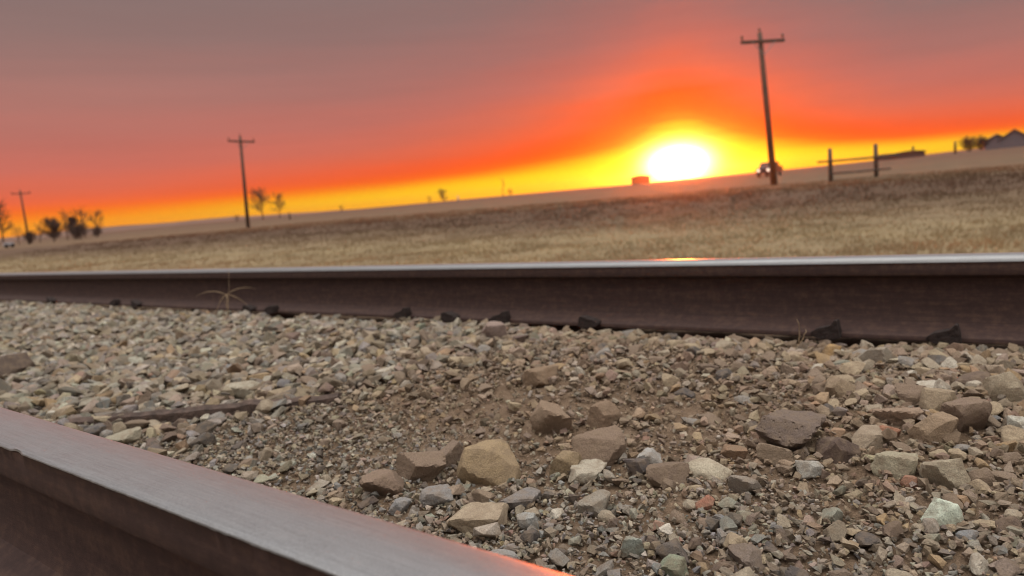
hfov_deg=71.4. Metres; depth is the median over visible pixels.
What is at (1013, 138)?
house
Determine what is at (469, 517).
stone
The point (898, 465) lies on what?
stone
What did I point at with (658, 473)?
stone
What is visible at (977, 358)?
stone
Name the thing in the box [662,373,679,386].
stone
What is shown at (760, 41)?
utility pole
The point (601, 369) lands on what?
stone
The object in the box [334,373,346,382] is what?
stone
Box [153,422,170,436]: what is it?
stone
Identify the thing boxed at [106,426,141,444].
stone
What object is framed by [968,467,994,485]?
stone
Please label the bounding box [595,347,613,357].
stone
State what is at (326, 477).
stone
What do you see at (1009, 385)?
stone
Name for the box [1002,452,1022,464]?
stone
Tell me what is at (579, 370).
stone
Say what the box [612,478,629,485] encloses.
stone
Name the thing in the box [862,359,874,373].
stone
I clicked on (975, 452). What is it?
stone
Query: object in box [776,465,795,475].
stone
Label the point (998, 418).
stone
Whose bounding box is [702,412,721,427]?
stone
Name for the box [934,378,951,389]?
stone
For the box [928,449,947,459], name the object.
stone
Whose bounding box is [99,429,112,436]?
stone
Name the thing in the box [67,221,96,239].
bush
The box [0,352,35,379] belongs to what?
stone
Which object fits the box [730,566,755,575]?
stone
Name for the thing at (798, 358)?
stone
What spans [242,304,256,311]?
rail anchor
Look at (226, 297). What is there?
weed
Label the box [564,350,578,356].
stone
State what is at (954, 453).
stone
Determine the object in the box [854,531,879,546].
stone
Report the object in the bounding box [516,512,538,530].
stone
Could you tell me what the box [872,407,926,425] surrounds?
stone
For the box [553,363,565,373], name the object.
stone
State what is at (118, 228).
hills
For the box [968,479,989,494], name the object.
stone
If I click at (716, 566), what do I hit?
stone
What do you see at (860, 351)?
stone
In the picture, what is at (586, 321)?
rail anchor
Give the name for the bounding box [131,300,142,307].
rail anchor
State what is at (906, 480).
stone
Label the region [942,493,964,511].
stone
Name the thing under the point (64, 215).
bare tree
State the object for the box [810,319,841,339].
rail anchor
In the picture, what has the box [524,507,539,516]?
stone
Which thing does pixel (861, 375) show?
stone
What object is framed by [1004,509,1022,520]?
stone
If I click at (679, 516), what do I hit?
stone
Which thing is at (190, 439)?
stone
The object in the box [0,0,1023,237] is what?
sky
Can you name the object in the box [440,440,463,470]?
stone
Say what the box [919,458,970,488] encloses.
stone
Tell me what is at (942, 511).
stone
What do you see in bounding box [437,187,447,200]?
bush
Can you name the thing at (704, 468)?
stone
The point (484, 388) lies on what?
stone
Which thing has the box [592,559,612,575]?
stone
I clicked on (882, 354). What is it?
stone
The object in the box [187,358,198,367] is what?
stone
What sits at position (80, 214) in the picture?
bare tree
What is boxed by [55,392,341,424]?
timber
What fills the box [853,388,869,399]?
stone
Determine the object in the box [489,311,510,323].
rail anchor
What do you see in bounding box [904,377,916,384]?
stone
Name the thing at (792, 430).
stone
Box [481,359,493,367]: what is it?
stone
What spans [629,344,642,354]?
stone
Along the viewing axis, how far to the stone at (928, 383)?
1.19 m
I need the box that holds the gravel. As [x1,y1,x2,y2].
[0,300,1023,575]
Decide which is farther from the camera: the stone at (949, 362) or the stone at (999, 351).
the stone at (999, 351)
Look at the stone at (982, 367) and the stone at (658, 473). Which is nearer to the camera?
the stone at (658, 473)
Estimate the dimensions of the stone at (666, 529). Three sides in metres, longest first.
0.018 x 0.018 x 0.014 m
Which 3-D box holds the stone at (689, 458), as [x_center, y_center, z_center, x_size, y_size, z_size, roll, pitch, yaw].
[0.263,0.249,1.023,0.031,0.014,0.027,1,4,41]
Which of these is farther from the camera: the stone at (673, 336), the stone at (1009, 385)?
the stone at (673, 336)
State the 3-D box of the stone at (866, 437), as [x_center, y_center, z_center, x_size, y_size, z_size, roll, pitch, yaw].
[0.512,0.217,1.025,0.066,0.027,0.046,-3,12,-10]
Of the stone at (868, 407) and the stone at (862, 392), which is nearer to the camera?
the stone at (868, 407)
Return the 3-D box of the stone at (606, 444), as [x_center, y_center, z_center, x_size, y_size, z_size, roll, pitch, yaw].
[0.133,0.248,1.068,0.087,0.062,0.051,-9,8,-25]
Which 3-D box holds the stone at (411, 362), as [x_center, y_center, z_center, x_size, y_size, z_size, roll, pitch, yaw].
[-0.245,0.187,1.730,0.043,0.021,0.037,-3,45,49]
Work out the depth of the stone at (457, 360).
1.73 m
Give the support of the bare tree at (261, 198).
on the ground at (960, 160)
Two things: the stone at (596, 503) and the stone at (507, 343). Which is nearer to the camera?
the stone at (596, 503)
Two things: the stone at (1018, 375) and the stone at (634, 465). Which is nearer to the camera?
the stone at (634, 465)
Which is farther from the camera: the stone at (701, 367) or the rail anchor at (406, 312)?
the rail anchor at (406, 312)
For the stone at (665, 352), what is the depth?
1.61 m
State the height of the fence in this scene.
2.027 m
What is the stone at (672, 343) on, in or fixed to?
on the ground at (960, 160)
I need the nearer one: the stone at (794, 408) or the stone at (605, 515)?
the stone at (605, 515)
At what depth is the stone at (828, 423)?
1.08 m
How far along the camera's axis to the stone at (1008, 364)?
1.28 m
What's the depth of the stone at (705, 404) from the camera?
1.25 m
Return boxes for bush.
[21,230,39,242]
[36,215,65,241]
[63,215,79,239]
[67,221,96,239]
[91,225,102,236]
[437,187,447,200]
[957,135,977,150]
[972,136,991,149]
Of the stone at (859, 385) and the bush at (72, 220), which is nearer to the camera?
the stone at (859, 385)
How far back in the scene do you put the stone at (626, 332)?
1.93 m
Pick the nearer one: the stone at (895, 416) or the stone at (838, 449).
the stone at (838, 449)
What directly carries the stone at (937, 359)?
on the ground at (960, 160)
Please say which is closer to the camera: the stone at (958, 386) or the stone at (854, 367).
the stone at (958, 386)
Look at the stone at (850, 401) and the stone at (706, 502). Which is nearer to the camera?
the stone at (706, 502)
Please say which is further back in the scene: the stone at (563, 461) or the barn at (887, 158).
the barn at (887, 158)
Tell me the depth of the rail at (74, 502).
0.58 m
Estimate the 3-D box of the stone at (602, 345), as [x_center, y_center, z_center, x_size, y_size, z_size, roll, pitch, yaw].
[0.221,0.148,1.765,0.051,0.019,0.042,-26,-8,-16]
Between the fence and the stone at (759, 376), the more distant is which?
the fence
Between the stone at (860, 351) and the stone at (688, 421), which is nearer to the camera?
the stone at (688, 421)
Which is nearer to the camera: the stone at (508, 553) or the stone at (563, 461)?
the stone at (508, 553)
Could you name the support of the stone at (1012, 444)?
on the ground at (960, 160)
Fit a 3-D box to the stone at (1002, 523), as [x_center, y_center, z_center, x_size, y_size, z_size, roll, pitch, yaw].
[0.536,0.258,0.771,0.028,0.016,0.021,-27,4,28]
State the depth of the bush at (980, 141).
154.49 m
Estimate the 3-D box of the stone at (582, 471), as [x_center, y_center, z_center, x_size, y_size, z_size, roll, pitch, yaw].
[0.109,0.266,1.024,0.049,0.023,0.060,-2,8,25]
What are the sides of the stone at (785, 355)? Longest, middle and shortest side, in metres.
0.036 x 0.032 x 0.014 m
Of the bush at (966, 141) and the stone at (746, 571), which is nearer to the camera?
the stone at (746, 571)
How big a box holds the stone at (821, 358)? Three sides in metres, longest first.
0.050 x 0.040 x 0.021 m
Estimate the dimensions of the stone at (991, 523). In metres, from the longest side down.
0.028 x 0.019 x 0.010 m
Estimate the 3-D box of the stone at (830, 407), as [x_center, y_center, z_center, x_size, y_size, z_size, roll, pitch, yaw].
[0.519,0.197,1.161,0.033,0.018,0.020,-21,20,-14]
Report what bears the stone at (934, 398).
on the ground at (960, 160)
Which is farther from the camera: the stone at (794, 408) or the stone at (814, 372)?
the stone at (814, 372)
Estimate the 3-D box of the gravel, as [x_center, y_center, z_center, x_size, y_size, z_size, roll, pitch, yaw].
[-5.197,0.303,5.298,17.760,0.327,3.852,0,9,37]
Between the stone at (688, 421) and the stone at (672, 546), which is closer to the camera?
the stone at (672, 546)
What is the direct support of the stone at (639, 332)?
on the ground at (960, 160)
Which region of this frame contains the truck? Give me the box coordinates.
[756,161,782,177]
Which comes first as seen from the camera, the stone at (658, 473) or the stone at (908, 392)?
the stone at (658, 473)
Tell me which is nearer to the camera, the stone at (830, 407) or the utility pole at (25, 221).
the stone at (830, 407)
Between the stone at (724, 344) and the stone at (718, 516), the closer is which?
the stone at (718, 516)
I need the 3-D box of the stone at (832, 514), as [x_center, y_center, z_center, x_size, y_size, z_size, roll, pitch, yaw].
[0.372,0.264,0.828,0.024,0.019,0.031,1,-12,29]
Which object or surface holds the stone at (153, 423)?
on the ground at (960, 160)
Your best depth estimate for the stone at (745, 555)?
0.74 m
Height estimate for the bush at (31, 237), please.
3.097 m
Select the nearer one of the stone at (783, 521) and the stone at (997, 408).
the stone at (783, 521)
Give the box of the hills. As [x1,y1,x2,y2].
[0,209,353,241]
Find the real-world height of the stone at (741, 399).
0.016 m
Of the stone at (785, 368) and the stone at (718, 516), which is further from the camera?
the stone at (785, 368)
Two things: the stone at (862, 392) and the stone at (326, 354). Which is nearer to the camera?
the stone at (862, 392)
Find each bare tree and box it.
[0,197,13,242]
[10,225,22,244]
[59,209,72,239]
[70,205,87,237]
[85,208,104,235]
[246,187,271,219]
[269,192,285,217]
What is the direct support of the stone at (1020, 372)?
on the ground at (960, 160)
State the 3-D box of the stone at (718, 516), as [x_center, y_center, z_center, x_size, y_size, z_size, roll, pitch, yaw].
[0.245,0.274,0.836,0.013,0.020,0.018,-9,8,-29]
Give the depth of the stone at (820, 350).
1.55 m
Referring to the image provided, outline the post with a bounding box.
[954,141,956,153]
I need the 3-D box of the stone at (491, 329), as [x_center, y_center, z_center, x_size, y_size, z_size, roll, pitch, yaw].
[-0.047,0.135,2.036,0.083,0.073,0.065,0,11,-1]
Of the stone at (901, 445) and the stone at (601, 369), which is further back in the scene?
the stone at (601, 369)
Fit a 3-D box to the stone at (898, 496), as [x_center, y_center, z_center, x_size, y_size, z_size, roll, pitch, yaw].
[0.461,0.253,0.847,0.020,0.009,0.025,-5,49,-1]
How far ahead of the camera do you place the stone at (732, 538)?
0.78 m
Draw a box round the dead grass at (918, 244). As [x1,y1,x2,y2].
[0,164,1023,272]
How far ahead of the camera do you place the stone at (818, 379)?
1.32 m
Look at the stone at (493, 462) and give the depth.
1.05 m
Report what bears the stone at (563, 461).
on the ground at (960, 160)
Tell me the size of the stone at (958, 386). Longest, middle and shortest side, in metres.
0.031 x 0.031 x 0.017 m
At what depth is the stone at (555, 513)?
0.90 m
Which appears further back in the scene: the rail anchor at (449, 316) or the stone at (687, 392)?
the rail anchor at (449, 316)
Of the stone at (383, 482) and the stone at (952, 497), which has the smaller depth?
the stone at (952, 497)
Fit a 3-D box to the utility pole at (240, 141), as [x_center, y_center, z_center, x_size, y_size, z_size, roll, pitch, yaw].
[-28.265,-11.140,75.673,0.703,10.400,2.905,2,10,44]
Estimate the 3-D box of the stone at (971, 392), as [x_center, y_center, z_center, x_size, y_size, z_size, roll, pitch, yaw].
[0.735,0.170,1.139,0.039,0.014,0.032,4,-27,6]
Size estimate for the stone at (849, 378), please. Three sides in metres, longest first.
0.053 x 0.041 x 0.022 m
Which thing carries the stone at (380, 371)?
on the ground at (960, 160)
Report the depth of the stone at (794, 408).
1.16 m
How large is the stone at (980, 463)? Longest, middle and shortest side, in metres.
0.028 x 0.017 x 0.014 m
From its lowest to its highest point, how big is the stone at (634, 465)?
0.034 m
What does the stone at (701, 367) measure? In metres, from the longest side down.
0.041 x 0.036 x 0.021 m
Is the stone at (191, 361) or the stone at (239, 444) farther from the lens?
the stone at (191, 361)
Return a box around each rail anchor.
[46,297,55,302]
[109,299,120,306]
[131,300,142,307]
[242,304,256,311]
[264,305,278,313]
[393,307,411,319]
[441,311,459,321]
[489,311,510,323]
[578,315,601,328]
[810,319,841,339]
[926,323,961,344]
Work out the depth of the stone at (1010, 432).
0.96 m
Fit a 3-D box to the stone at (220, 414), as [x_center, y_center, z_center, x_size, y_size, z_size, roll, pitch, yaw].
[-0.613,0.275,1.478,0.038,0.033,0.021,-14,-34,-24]
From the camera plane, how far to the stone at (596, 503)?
0.90 m
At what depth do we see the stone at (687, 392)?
1.33 m
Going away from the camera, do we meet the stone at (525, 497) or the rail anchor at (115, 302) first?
the stone at (525, 497)
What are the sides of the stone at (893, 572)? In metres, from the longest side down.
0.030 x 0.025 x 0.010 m
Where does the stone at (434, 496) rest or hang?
on the ground at (960, 160)
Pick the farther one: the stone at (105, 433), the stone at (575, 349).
the stone at (575, 349)
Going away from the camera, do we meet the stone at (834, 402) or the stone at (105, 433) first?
the stone at (834, 402)
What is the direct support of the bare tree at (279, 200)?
on the ground at (960, 160)
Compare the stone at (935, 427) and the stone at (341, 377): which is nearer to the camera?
the stone at (935, 427)
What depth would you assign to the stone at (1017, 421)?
1.00 m
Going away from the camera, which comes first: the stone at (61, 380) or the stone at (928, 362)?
the stone at (928, 362)
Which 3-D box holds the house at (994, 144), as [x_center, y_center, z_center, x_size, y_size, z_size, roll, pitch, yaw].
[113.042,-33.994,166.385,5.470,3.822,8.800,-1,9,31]
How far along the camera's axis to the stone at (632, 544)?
0.79 m
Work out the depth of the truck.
77.38 m
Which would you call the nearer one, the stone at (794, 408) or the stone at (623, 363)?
the stone at (794, 408)
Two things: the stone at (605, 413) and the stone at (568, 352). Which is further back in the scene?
the stone at (568, 352)
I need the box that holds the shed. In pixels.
[631,175,650,184]
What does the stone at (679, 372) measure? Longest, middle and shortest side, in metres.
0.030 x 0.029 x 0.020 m
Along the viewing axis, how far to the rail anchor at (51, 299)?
4.26 m
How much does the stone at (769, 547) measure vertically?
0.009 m
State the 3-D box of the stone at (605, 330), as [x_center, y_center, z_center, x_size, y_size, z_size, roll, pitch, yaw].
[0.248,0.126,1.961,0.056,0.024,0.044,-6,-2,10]
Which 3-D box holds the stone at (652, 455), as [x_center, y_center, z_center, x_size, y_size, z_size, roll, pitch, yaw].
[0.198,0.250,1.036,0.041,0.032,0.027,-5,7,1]
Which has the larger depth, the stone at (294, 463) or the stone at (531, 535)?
the stone at (294, 463)
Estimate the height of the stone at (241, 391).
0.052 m
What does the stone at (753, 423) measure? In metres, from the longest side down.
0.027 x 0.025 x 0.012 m
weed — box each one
[199,287,253,315]
[797,320,806,343]
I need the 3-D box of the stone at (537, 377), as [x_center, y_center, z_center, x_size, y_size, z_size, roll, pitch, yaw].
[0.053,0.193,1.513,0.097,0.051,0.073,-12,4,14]
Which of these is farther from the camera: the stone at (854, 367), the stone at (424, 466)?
the stone at (854, 367)
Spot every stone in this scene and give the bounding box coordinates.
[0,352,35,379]
[58,378,64,383]
[83,423,105,435]
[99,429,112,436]
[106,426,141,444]
[130,376,143,380]
[148,420,160,426]
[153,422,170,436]
[160,431,176,442]
[174,448,186,454]
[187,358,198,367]
[187,436,196,443]
[207,411,225,419]
[212,395,227,401]
[223,380,259,399]
[231,440,246,449]
[238,458,255,469]
[280,460,296,468]
[300,376,317,384]
[321,352,334,357]
[321,474,331,483]
[328,497,341,504]
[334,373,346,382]
[359,469,403,496]
[374,367,390,375]
[389,497,410,515]
[396,451,445,483]
[399,347,409,350]
[407,360,417,365]
[419,484,452,507]
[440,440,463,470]
[446,502,508,533]
[447,356,460,366]
[456,439,520,485]
[461,356,476,365]
[466,337,476,343]
[474,344,490,353]
[477,383,494,393]
[481,321,507,342]
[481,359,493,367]
[489,549,517,559]
[497,487,541,510]
[501,344,514,351]
[502,341,512,345]
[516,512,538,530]
[520,528,539,547]
[522,365,558,387]
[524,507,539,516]
[530,399,573,433]
[549,450,582,477]
[549,508,563,521]
[551,548,567,564]
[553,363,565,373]
[563,347,579,351]
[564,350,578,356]
[568,459,606,484]
[571,425,625,467]
[575,366,585,376]
[576,489,610,516]
[586,400,621,428]
[592,343,607,350]
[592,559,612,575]
[594,329,611,332]
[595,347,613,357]
[596,367,607,372]
[597,509,615,524]
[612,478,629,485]
[616,358,632,368]
[618,505,632,509]
[620,536,644,557]
[622,329,636,335]
[622,458,648,477]
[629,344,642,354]
[636,328,644,335]
[637,447,661,463]
[646,462,689,487]
[648,356,664,363]
[655,538,688,564]
[656,349,669,358]
[658,523,672,539]
[660,554,688,575]
[661,333,677,339]
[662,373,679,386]
[666,340,684,351]
[668,510,685,524]
[674,387,694,398]
[675,368,686,377]
[681,417,697,425]
[684,343,699,348]
[685,455,703,461]
[686,346,700,355]
[688,458,733,482]
[688,485,702,492]
[688,537,701,550]
[695,494,714,509]
[698,364,718,373]
[698,517,708,529]
[700,402,715,408]
[701,348,715,357]
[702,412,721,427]
[710,562,733,574]
[711,514,723,527]
[714,359,726,367]
[715,339,734,349]
[715,368,731,380]
[718,497,743,509]
[720,444,747,461]
[723,532,748,548]
[726,348,738,358]
[727,543,767,573]
[728,475,762,493]
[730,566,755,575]
[731,335,748,342]
[731,361,747,370]
[734,395,755,404]
[748,421,758,426]
[751,374,763,382]
[755,409,826,451]
[756,443,793,465]
[761,351,775,362]
[763,541,777,552]
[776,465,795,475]
[777,514,791,528]
[780,362,794,373]
[781,350,790,361]
[785,565,808,575]
[791,406,801,410]
[792,354,809,361]
[795,460,823,480]
[804,368,825,379]
[810,375,825,387]
[811,363,822,367]
[812,347,824,352]
[815,352,829,367]
[815,437,860,463]
[820,418,832,429]
[820,507,842,523]
[822,344,841,355]
[822,399,839,406]
[824,375,855,397]
[824,403,834,411]
[833,360,849,364]
[834,375,854,383]
[839,361,865,374]
[844,398,856,406]
[846,528,860,536]
[851,425,887,452]
[852,349,865,353]
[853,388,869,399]
[854,374,870,380]
[854,381,869,389]
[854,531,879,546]
[857,347,892,367]
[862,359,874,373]
[865,404,882,412]
[870,451,918,478]
[871,378,885,385]
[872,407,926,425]
[876,513,889,525]
[879,425,900,436]
[880,521,903,539]
[882,384,897,395]
[885,568,912,575]
[889,441,911,450]
[894,383,925,406]
[894,490,911,507]
[897,356,914,366]
[900,475,917,488]
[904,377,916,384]
[907,411,958,446]
[911,523,924,531]
[915,367,929,378]
[916,380,936,387]
[919,387,957,410]
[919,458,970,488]
[919,539,939,552]
[920,497,963,532]
[921,357,940,368]
[927,355,946,364]
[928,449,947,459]
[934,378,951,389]
[939,397,991,432]
[940,356,957,367]
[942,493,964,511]
[948,448,967,459]
[951,381,965,391]
[953,444,970,452]
[955,371,991,383]
[955,529,978,543]
[958,365,970,372]
[962,389,982,396]
[968,447,983,457]
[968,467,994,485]
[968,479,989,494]
[968,519,995,529]
[968,552,989,575]
[969,354,986,364]
[974,457,991,470]
[979,365,991,372]
[982,371,1023,401]
[990,401,1003,415]
[991,348,1007,353]
[991,471,1016,481]
[993,354,1007,364]
[993,415,1000,421]
[993,516,1022,533]
[995,359,1015,368]
[996,440,1016,451]
[1001,425,1023,450]
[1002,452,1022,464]
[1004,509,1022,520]
[1005,368,1021,379]
[1007,415,1023,428]
[1011,369,1023,376]
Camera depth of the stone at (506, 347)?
1.82 m
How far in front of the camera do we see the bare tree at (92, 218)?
150.57 m
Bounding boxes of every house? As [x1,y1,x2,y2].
[983,134,1002,149]
[997,129,1023,148]
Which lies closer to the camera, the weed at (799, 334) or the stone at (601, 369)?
the stone at (601, 369)
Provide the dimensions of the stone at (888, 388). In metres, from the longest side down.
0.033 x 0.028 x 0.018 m
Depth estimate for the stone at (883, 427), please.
1.03 m
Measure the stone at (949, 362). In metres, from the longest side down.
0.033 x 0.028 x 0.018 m
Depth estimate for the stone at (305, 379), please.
1.68 m
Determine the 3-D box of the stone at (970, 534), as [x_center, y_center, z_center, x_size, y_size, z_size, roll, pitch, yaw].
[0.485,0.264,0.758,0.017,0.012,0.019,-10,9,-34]
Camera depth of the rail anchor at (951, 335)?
1.47 m
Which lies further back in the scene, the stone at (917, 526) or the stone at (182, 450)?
the stone at (182, 450)
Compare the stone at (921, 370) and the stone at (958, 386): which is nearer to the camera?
the stone at (958, 386)
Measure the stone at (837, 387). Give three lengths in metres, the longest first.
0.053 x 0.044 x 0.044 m
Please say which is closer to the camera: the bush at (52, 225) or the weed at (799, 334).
the weed at (799, 334)
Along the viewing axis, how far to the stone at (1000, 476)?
0.87 m
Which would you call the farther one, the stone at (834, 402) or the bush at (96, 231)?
the bush at (96, 231)
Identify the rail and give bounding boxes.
[0,252,1023,345]
[0,407,569,575]
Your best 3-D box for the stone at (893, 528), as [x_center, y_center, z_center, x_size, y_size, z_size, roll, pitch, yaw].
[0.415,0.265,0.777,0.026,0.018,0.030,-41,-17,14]
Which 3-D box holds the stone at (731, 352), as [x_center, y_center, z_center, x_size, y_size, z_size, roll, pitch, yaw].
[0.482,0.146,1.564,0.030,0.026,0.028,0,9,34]
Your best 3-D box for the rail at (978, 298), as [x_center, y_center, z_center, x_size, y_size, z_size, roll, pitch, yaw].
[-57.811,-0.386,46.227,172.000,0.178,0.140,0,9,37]
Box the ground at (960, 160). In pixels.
[0,146,1023,575]
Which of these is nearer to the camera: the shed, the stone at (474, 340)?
the stone at (474, 340)
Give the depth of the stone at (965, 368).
1.25 m
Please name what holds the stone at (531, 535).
on the ground at (960, 160)
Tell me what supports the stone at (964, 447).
on the ground at (960, 160)
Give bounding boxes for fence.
[817,144,899,181]
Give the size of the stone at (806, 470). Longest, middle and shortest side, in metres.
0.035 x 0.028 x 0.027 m
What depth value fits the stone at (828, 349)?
1.50 m
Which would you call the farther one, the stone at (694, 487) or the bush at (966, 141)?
the bush at (966, 141)
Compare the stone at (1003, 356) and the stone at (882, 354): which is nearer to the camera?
the stone at (1003, 356)
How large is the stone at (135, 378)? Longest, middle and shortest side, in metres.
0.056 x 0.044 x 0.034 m
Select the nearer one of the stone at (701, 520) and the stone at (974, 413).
the stone at (701, 520)
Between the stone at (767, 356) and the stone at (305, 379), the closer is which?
the stone at (767, 356)
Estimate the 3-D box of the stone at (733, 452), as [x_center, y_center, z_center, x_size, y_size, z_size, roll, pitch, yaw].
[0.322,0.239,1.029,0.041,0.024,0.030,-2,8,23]
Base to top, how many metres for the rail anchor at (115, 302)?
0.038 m
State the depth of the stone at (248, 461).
1.22 m
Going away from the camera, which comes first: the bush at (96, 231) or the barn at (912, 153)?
the bush at (96, 231)
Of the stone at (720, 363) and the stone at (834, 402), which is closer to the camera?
the stone at (834, 402)
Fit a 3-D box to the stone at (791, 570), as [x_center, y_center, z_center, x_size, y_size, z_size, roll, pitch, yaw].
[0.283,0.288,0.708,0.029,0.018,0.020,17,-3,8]
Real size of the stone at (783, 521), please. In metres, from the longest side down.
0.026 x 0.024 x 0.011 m
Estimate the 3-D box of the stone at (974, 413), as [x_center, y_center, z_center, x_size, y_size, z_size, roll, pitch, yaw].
[0.658,0.191,1.028,0.062,0.062,0.044,-15,10,1]
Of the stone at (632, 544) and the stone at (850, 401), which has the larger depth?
the stone at (850, 401)
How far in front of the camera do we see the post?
125.49 m
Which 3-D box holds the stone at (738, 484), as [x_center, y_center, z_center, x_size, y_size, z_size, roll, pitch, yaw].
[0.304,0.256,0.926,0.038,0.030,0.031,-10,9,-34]
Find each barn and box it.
[878,153,895,160]
[894,146,926,158]
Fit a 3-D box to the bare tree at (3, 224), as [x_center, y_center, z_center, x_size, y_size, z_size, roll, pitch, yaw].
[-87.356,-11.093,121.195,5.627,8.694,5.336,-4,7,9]
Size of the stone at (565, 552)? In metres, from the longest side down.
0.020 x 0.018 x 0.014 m
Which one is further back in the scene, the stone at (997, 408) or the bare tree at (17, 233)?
the bare tree at (17, 233)
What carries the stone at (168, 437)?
on the ground at (960, 160)
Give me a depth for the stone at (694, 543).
0.78 m
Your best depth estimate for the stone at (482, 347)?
1.86 m
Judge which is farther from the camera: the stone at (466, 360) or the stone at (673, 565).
the stone at (466, 360)
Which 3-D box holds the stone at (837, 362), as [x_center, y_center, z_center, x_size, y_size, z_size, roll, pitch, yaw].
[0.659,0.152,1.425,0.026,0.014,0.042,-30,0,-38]
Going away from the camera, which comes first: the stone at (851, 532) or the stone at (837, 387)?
the stone at (851, 532)
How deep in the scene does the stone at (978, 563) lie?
0.70 m
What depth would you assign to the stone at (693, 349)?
1.60 m
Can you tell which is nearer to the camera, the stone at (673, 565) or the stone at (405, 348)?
the stone at (673, 565)
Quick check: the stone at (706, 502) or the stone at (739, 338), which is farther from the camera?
the stone at (739, 338)
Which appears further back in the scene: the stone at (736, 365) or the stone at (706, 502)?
the stone at (736, 365)
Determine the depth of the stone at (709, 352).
1.58 m
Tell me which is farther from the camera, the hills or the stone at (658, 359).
the hills
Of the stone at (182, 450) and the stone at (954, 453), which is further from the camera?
the stone at (182, 450)
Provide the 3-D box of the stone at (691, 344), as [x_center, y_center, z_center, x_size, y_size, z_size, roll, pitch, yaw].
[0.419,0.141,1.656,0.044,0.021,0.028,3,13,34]
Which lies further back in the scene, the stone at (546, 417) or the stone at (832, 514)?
the stone at (546, 417)
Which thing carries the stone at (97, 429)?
on the ground at (960, 160)
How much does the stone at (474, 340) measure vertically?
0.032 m
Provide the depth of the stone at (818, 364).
1.41 m
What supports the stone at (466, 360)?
on the ground at (960, 160)
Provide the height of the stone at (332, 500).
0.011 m
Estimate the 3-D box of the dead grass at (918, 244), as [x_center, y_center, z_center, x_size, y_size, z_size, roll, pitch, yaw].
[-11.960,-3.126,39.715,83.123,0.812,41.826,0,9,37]
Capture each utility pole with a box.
[11,189,30,243]
[228,133,254,227]
[740,27,784,184]
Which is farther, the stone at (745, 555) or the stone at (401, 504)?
the stone at (401, 504)
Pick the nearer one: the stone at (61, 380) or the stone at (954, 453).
the stone at (954, 453)
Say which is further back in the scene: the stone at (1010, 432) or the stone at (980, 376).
the stone at (980, 376)
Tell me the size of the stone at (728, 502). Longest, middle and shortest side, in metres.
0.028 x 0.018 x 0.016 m
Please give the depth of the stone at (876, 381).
1.24 m
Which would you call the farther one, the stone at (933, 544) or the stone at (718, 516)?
the stone at (718, 516)
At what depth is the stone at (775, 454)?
0.99 m
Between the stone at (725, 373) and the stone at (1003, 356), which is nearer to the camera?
the stone at (1003, 356)
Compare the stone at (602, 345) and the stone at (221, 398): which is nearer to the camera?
the stone at (221, 398)
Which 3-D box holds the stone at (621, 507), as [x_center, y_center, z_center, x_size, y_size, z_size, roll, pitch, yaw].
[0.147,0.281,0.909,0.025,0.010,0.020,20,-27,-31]
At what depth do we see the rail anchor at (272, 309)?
2.90 m
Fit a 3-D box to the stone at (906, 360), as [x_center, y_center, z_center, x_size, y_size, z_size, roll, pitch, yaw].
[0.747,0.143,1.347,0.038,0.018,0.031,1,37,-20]
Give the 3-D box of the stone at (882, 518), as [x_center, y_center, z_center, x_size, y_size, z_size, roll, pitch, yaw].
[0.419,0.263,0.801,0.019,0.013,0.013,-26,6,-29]
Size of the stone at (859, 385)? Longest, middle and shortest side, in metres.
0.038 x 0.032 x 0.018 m

